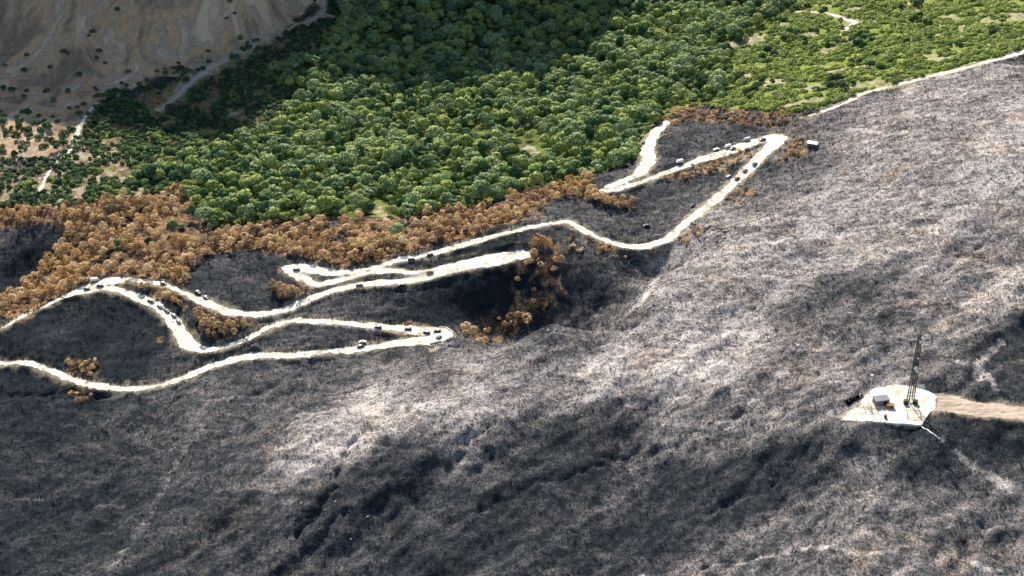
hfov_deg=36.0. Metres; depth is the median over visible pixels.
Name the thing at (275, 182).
green tree
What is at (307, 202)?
green tree
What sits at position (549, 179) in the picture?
green tree
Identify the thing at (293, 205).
green tree
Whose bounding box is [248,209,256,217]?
green tree
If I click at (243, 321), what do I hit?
scorched tree
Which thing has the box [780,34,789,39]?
dark bush
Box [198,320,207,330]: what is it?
scorched tree
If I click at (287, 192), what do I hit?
green tree
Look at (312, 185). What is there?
green tree
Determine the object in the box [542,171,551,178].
green tree
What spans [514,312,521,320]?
scorched tree
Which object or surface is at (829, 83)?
dark bush
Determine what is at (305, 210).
green tree
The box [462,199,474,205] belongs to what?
green tree
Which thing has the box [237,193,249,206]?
green tree
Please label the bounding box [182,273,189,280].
scorched tree
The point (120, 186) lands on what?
dark bush
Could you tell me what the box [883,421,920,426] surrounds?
yard wall
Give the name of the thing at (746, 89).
dark bush
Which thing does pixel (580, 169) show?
green tree
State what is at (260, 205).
green tree
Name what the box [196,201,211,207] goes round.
green tree
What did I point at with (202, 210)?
green tree
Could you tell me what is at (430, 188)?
green tree
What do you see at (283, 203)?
green tree
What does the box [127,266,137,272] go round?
scorched tree
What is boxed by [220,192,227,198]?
green tree
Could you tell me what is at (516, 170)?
green tree
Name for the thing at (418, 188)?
green tree
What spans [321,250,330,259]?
scorched tree
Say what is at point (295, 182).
green tree
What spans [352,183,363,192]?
green tree
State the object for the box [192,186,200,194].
green tree
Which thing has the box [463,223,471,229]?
scorched tree
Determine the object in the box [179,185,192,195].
green tree
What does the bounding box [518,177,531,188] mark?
green tree
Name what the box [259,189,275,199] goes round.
green tree
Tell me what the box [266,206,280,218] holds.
green tree
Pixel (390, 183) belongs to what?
green tree
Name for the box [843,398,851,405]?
charred bush
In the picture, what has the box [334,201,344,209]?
green tree
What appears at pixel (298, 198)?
green tree
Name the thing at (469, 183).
green tree
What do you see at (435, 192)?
green tree
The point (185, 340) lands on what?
switchback road
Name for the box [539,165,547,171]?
green tree
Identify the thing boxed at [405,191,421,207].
green tree
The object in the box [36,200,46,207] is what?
dark bush
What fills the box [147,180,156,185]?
dark bush
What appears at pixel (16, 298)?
scorched tree
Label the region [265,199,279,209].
green tree
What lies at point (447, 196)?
green tree
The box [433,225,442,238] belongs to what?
scorched tree
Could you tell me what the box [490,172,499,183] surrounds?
green tree
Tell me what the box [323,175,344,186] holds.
green tree
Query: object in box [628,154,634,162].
green tree
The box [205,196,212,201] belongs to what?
green tree
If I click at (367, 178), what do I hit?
green tree
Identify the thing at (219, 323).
scorched tree
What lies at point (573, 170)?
green tree
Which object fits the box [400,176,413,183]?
green tree
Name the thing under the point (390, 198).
green tree
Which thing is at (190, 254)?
scorched tree
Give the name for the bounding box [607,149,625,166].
green tree
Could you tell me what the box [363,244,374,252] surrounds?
scorched tree
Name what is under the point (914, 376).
lattice mast
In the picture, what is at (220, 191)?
green tree
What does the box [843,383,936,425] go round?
mast yard
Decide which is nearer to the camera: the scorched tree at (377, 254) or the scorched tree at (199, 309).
the scorched tree at (199, 309)
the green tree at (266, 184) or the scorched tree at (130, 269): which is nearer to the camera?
the scorched tree at (130, 269)
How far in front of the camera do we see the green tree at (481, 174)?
1079.68 m
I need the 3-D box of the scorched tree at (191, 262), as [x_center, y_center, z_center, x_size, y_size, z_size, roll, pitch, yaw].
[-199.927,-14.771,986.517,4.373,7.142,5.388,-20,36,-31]
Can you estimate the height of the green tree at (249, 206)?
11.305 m
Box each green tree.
[166,220,177,232]
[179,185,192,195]
[186,205,196,219]
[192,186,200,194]
[192,195,201,204]
[194,205,214,221]
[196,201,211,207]
[199,188,208,199]
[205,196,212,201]
[207,219,218,227]
[208,199,218,207]
[208,208,222,218]
[212,197,225,208]
[217,188,228,196]
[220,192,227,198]
[222,212,230,221]
[223,199,236,212]
[227,214,235,220]
[228,186,238,193]
[229,198,240,206]
[235,188,252,198]
[236,205,248,217]
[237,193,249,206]
[241,203,253,215]
[241,212,254,221]
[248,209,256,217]
[252,185,259,192]
[252,201,265,216]
[257,181,271,190]
[257,193,268,201]
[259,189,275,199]
[259,213,271,222]
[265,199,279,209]
[266,184,284,195]
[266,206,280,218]
[269,178,277,185]
[274,191,285,200]
[278,180,292,194]
[278,198,290,207]
[278,212,290,220]
[284,193,293,201]
[285,190,295,198]
[288,209,298,216]
[289,201,296,208]
[292,178,300,186]
[292,191,301,199]
[293,192,306,205]
[298,180,310,188]
[300,195,313,207]
[302,207,311,216]
[303,180,316,191]
[304,199,316,207]
[307,189,316,195]
[307,205,321,216]
[314,186,326,196]
[316,195,330,212]
[321,187,332,196]
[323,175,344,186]
[324,196,338,208]
[324,207,331,214]
[325,178,333,186]
[326,190,335,195]
[328,182,340,190]
[331,209,338,214]
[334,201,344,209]
[335,190,344,196]
[337,209,348,214]
[343,187,350,192]
[347,192,363,204]
[348,176,356,186]
[351,204,359,211]
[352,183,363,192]
[354,208,364,214]
[355,189,365,197]
[357,173,373,185]
[358,200,368,209]
[362,186,370,194]
[362,189,374,197]
[367,187,379,196]
[367,202,375,211]
[371,171,382,180]
[377,185,386,194]
[378,174,391,183]
[379,179,398,193]
[386,195,393,201]
[395,198,404,206]
[397,186,405,194]
[398,179,411,188]
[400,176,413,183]
[405,184,414,192]
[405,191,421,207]
[411,186,426,193]
[412,172,424,183]
[415,199,430,212]
[426,199,436,212]
[427,184,441,193]
[430,185,447,198]
[431,174,442,183]
[437,192,452,204]
[438,173,449,182]
[439,179,455,190]
[445,198,457,206]
[449,195,458,203]
[450,174,457,182]
[454,182,460,188]
[455,172,464,178]
[459,180,466,186]
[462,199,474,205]
[464,194,472,203]
[465,185,474,193]
[466,180,472,185]
[470,179,492,199]
[474,172,493,183]
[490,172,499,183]
[493,187,506,198]
[495,183,504,189]
[498,166,506,172]
[500,177,515,188]
[505,166,513,176]
[505,179,519,190]
[510,165,522,177]
[512,183,521,191]
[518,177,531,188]
[522,170,529,176]
[525,162,542,172]
[528,167,537,174]
[529,171,543,185]
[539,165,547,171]
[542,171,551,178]
[546,176,552,183]
[549,166,557,177]
[555,171,563,178]
[562,161,577,169]
[566,166,578,175]
[578,167,586,174]
[580,156,589,167]
[590,159,601,167]
[594,164,603,172]
[602,161,612,170]
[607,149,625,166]
[618,152,627,159]
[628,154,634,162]
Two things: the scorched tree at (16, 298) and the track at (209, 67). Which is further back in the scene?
the track at (209, 67)
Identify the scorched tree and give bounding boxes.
[7,293,18,302]
[23,290,30,298]
[44,281,52,293]
[49,286,56,295]
[58,279,66,291]
[74,273,85,283]
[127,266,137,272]
[142,263,152,276]
[158,267,165,274]
[166,260,175,267]
[170,290,178,296]
[173,266,183,274]
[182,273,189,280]
[184,254,190,263]
[187,252,193,258]
[189,260,195,266]
[192,306,203,314]
[198,311,207,319]
[198,317,211,326]
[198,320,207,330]
[209,317,218,323]
[213,321,223,327]
[215,315,225,322]
[217,326,228,334]
[230,328,237,334]
[235,316,242,323]
[240,318,246,326]
[287,284,295,291]
[294,246,303,252]
[300,235,308,248]
[308,246,314,258]
[317,249,326,255]
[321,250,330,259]
[330,247,342,253]
[330,252,338,259]
[346,251,352,261]
[352,248,358,256]
[355,239,363,251]
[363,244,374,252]
[363,250,374,257]
[365,235,374,243]
[370,239,379,246]
[372,250,381,258]
[380,231,387,238]
[383,235,390,241]
[391,233,402,241]
[398,235,407,248]
[409,237,417,243]
[417,228,424,235]
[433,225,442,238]
[460,321,471,329]
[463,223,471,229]
[506,312,515,320]
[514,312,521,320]
[522,312,531,322]
[523,256,534,263]
[529,248,538,254]
[533,237,539,247]
[540,235,546,244]
[544,238,550,247]
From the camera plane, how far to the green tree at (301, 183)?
1080.42 m
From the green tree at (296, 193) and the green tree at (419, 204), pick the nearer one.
the green tree at (419, 204)
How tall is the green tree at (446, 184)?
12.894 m
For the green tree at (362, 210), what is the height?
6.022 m
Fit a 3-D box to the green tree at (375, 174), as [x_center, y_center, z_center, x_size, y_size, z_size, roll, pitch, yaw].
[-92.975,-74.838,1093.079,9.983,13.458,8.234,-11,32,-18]
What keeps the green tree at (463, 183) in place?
on the ground at (140, 40)
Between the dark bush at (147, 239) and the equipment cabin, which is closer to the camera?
the equipment cabin
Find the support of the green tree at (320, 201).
on the ground at (140, 40)
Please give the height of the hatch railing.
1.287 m
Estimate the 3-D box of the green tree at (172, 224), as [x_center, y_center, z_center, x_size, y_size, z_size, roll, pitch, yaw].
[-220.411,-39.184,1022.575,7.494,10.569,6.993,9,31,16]
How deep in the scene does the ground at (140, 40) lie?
873.80 m
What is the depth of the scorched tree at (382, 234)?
997.42 m
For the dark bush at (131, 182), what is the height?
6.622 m
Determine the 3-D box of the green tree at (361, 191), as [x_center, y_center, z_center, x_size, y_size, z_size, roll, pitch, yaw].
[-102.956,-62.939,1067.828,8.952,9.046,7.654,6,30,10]
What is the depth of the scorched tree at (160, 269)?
976.19 m
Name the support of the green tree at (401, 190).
on the ground at (140, 40)
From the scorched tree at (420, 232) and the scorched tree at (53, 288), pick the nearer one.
the scorched tree at (53, 288)
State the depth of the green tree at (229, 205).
1044.01 m
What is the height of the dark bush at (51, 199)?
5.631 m
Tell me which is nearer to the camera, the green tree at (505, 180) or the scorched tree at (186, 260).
the scorched tree at (186, 260)
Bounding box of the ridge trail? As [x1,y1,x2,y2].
[799,50,1023,117]
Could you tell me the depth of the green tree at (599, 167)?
1074.82 m
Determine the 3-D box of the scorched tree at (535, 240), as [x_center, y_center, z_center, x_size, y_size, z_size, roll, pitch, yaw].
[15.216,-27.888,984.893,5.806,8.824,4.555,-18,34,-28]
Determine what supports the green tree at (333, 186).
on the ground at (140, 40)
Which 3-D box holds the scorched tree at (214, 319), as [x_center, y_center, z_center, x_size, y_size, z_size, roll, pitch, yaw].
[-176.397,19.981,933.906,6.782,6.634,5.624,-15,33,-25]
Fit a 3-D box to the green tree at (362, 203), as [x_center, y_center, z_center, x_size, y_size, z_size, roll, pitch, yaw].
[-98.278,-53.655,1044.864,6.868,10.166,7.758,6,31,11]
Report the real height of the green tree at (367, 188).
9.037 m
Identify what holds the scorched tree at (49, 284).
on the ground at (140, 40)
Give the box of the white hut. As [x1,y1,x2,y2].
[807,140,818,146]
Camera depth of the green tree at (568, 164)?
1088.25 m
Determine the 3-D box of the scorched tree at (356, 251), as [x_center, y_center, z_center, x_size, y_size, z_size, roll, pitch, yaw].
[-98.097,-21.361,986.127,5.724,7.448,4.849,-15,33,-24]
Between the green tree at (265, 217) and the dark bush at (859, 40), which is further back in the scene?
the dark bush at (859, 40)
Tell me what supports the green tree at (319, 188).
on the ground at (140, 40)
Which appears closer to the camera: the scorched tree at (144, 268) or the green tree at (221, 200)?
the scorched tree at (144, 268)
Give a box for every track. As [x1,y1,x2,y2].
[158,0,325,111]
[933,393,1023,419]
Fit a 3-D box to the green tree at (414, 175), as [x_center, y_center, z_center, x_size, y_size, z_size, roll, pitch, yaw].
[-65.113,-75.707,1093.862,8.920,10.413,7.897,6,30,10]
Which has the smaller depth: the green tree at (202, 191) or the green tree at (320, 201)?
the green tree at (320, 201)
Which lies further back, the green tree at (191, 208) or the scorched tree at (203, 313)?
the green tree at (191, 208)
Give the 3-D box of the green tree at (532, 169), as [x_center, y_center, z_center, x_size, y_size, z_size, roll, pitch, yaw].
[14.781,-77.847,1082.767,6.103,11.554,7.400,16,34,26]
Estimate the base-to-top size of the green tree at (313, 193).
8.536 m
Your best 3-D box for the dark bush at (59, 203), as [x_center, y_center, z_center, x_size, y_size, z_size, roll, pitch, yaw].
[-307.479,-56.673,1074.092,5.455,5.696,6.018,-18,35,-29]
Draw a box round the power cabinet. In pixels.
[903,399,908,404]
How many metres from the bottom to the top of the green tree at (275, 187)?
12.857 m
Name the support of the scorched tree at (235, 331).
on the ground at (140, 40)
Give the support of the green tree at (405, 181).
on the ground at (140, 40)
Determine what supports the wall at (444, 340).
on the ground at (140, 40)
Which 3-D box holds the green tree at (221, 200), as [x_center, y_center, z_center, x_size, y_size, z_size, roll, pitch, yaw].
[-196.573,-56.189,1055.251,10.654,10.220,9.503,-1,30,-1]
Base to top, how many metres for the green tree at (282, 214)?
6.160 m
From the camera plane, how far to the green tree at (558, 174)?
1071.14 m
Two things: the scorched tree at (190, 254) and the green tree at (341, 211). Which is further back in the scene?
the green tree at (341, 211)
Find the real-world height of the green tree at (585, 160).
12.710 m
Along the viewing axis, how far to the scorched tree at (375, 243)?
990.16 m
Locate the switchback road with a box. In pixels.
[0,120,787,390]
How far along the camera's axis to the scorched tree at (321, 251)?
985.51 m
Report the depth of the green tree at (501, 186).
1065.11 m
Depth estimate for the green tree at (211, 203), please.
1050.00 m
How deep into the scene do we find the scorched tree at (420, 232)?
996.74 m
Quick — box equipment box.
[886,403,894,408]
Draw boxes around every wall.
[430,327,452,343]
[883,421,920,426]
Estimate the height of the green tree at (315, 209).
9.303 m
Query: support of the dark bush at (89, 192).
on the ground at (140, 40)
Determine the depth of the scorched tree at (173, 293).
955.17 m
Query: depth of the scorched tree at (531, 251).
975.46 m
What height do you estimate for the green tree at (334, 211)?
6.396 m
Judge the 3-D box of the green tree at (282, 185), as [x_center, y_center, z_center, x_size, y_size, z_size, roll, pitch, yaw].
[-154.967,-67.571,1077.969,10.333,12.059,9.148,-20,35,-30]
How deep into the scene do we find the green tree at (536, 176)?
1065.40 m
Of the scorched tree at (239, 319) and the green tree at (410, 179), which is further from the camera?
the green tree at (410, 179)
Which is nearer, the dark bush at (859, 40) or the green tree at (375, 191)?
the green tree at (375, 191)
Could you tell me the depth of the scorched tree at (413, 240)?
987.11 m
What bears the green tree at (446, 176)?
on the ground at (140, 40)
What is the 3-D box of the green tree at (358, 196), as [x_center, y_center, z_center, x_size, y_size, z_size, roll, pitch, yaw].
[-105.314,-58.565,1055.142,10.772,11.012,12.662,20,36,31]
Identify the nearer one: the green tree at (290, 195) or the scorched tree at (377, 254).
the scorched tree at (377, 254)
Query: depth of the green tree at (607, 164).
1075.82 m
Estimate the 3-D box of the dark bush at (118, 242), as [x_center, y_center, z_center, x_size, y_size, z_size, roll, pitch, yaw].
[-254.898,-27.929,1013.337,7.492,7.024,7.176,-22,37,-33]
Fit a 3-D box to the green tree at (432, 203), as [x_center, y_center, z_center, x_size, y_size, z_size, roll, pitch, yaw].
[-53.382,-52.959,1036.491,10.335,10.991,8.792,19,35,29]
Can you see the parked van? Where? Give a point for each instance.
(94, 279)
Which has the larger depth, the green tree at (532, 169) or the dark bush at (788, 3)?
the dark bush at (788, 3)
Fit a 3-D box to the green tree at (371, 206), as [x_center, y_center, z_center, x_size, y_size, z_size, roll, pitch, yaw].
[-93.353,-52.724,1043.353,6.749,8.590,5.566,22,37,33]
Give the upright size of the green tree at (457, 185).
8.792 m
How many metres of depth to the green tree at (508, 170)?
1085.18 m
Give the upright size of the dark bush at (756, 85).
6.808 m
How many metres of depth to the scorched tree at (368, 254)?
981.70 m
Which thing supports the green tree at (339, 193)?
on the ground at (140, 40)
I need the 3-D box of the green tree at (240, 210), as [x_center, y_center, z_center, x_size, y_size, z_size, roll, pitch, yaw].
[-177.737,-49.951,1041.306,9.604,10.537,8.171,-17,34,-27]
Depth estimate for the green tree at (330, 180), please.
1078.38 m
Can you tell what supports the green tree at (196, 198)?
on the ground at (140, 40)
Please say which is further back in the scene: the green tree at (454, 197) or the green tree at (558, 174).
the green tree at (558, 174)
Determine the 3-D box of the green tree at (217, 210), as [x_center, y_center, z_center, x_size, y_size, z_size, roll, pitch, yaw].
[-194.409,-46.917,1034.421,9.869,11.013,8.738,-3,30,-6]
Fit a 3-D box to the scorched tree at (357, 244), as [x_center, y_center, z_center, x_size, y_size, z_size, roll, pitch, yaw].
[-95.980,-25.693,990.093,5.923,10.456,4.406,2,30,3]
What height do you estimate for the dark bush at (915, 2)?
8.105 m
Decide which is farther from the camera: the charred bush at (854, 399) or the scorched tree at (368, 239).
the scorched tree at (368, 239)
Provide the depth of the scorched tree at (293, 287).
959.56 m
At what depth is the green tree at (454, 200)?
1041.60 m
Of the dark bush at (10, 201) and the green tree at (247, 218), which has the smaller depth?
the green tree at (247, 218)
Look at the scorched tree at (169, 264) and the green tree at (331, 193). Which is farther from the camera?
the green tree at (331, 193)
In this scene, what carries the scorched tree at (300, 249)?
on the ground at (140, 40)
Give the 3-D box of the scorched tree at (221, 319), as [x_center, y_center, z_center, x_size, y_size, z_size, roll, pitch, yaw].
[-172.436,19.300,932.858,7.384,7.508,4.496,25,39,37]
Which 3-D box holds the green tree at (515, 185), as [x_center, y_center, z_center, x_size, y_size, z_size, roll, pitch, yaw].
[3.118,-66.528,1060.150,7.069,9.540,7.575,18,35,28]
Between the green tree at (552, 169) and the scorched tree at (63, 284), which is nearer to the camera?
the scorched tree at (63, 284)
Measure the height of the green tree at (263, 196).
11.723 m
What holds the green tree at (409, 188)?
on the ground at (140, 40)
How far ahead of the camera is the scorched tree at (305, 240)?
992.66 m
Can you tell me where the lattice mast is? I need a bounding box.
[905,334,923,403]
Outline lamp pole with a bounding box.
[867,374,873,407]
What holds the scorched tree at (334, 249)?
on the ground at (140, 40)
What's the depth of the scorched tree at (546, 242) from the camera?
984.09 m
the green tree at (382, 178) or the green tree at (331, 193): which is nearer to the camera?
the green tree at (331, 193)
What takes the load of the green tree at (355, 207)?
on the ground at (140, 40)
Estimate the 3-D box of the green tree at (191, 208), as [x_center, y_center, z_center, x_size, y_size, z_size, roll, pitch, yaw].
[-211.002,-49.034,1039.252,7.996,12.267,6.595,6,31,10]
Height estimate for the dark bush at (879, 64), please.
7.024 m
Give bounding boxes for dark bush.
[3,199,13,207]
[27,196,37,202]
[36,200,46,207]
[47,197,57,202]
[51,184,58,188]
[57,200,63,207]
[85,188,95,195]
[111,181,121,187]
[113,239,120,246]
[114,184,124,188]
[116,245,122,251]
[126,180,134,187]
[144,236,151,242]
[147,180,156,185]
[742,87,750,93]
[750,84,758,89]
[752,81,761,87]
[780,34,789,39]
[785,0,793,6]
[825,81,834,86]
[827,74,838,80]
[833,81,840,86]
[836,72,843,79]
[840,81,848,87]
[854,38,862,44]
[875,63,885,68]
[911,0,922,5]
[911,14,917,19]
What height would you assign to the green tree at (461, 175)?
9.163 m
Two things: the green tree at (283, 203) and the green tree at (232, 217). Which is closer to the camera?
the green tree at (232, 217)
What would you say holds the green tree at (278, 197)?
on the ground at (140, 40)
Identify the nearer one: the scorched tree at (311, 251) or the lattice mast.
the lattice mast
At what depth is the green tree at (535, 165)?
1085.72 m
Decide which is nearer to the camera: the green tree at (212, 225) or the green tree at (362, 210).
the green tree at (212, 225)
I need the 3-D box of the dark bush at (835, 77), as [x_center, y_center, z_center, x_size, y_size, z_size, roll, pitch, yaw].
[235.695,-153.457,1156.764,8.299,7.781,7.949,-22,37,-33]
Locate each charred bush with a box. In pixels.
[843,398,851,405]
[848,395,858,402]
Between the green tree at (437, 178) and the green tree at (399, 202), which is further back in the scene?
the green tree at (437, 178)
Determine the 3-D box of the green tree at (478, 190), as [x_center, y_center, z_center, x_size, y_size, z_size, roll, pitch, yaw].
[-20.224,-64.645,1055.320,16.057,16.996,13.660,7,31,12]
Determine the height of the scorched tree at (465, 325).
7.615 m
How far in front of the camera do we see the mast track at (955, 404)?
779.84 m
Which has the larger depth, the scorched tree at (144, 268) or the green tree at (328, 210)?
the green tree at (328, 210)
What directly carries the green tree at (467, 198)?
on the ground at (140, 40)
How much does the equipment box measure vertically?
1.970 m
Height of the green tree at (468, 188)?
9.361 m
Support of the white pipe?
on the ground at (140, 40)
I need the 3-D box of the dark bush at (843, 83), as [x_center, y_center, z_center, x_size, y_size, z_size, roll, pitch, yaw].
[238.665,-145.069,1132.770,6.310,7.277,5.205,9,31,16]
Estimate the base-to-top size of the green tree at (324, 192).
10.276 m
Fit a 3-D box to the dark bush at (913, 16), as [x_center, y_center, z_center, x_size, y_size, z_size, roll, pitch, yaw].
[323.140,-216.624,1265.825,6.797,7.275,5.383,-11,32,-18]
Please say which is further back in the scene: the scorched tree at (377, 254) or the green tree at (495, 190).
the green tree at (495, 190)
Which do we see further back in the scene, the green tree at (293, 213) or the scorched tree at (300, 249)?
the green tree at (293, 213)
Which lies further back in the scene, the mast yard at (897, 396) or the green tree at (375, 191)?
the green tree at (375, 191)
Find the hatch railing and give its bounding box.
[906,410,920,418]
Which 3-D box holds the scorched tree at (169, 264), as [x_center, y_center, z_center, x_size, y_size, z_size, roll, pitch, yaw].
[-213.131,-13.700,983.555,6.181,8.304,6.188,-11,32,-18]
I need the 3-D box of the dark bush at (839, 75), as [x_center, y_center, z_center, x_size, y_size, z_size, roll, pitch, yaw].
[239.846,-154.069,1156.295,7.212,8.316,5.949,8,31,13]
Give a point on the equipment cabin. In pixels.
(880, 400)
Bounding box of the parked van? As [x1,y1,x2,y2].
[90,277,98,281]
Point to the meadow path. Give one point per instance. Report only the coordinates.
(853, 22)
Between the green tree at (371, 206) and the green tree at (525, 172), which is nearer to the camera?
the green tree at (371, 206)
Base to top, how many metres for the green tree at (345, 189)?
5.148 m
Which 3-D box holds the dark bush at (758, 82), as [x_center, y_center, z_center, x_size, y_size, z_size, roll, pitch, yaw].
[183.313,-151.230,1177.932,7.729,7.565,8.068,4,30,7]
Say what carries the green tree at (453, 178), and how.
on the ground at (140, 40)
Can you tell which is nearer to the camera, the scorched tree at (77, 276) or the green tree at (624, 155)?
the scorched tree at (77, 276)
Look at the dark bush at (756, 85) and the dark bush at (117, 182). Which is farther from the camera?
the dark bush at (756, 85)
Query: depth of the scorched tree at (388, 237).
995.67 m
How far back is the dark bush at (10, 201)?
1081.25 m
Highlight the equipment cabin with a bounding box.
[872,394,889,405]
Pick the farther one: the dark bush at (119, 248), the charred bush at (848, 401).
the dark bush at (119, 248)
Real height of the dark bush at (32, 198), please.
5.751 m
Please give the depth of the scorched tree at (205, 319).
930.04 m
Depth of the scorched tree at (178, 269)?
972.36 m
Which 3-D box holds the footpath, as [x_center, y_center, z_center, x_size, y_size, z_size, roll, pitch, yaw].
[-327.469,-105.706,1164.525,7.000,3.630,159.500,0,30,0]
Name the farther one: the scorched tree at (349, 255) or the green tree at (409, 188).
the green tree at (409, 188)
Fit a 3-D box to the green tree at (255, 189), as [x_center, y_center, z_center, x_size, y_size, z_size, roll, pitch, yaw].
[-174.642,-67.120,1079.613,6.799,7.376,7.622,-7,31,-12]
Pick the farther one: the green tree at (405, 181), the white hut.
the green tree at (405, 181)
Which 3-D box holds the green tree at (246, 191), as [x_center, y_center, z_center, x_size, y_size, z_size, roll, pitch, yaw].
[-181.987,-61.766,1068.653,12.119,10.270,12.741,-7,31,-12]
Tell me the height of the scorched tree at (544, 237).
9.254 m
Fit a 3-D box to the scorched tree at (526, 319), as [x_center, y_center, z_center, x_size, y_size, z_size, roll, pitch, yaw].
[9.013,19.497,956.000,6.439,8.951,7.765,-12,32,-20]
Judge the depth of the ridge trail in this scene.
1117.57 m
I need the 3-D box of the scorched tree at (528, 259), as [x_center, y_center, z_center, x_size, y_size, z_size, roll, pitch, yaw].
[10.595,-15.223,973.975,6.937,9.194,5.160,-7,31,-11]
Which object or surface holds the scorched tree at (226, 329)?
on the ground at (140, 40)
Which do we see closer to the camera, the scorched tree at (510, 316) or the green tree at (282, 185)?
the scorched tree at (510, 316)
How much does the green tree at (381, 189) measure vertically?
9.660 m
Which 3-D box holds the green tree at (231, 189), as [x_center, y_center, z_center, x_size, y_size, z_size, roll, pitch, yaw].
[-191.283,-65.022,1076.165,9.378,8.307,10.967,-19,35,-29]
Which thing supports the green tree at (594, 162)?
on the ground at (140, 40)
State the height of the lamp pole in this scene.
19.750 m
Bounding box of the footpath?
[38,103,96,190]
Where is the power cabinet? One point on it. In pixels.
(905, 401)
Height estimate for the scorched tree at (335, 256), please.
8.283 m
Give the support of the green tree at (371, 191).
on the ground at (140, 40)
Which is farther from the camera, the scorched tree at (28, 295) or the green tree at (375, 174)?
the green tree at (375, 174)
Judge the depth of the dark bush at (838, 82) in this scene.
1135.88 m
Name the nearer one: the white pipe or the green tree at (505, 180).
the white pipe
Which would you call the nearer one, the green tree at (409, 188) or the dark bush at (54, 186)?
the green tree at (409, 188)
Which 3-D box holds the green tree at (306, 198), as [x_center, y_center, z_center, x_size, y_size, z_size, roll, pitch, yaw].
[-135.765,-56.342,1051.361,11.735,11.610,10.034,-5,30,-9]
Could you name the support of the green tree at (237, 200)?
on the ground at (140, 40)
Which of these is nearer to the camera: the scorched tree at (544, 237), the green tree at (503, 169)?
the scorched tree at (544, 237)
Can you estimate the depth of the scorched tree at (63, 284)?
970.88 m
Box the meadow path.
[793,11,857,34]
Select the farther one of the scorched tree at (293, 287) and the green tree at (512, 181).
the green tree at (512, 181)
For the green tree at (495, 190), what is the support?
on the ground at (140, 40)
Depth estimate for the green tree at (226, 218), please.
1033.73 m
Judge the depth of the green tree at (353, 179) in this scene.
1083.82 m
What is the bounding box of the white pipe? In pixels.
[921,426,939,439]
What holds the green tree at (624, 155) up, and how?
on the ground at (140, 40)
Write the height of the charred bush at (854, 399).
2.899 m
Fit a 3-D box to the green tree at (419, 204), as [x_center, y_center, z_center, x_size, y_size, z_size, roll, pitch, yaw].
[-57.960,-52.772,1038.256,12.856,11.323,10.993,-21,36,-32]
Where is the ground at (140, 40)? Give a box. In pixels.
[0,0,1023,575]
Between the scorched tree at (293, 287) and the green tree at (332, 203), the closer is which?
the scorched tree at (293, 287)
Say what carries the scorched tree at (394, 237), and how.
on the ground at (140, 40)

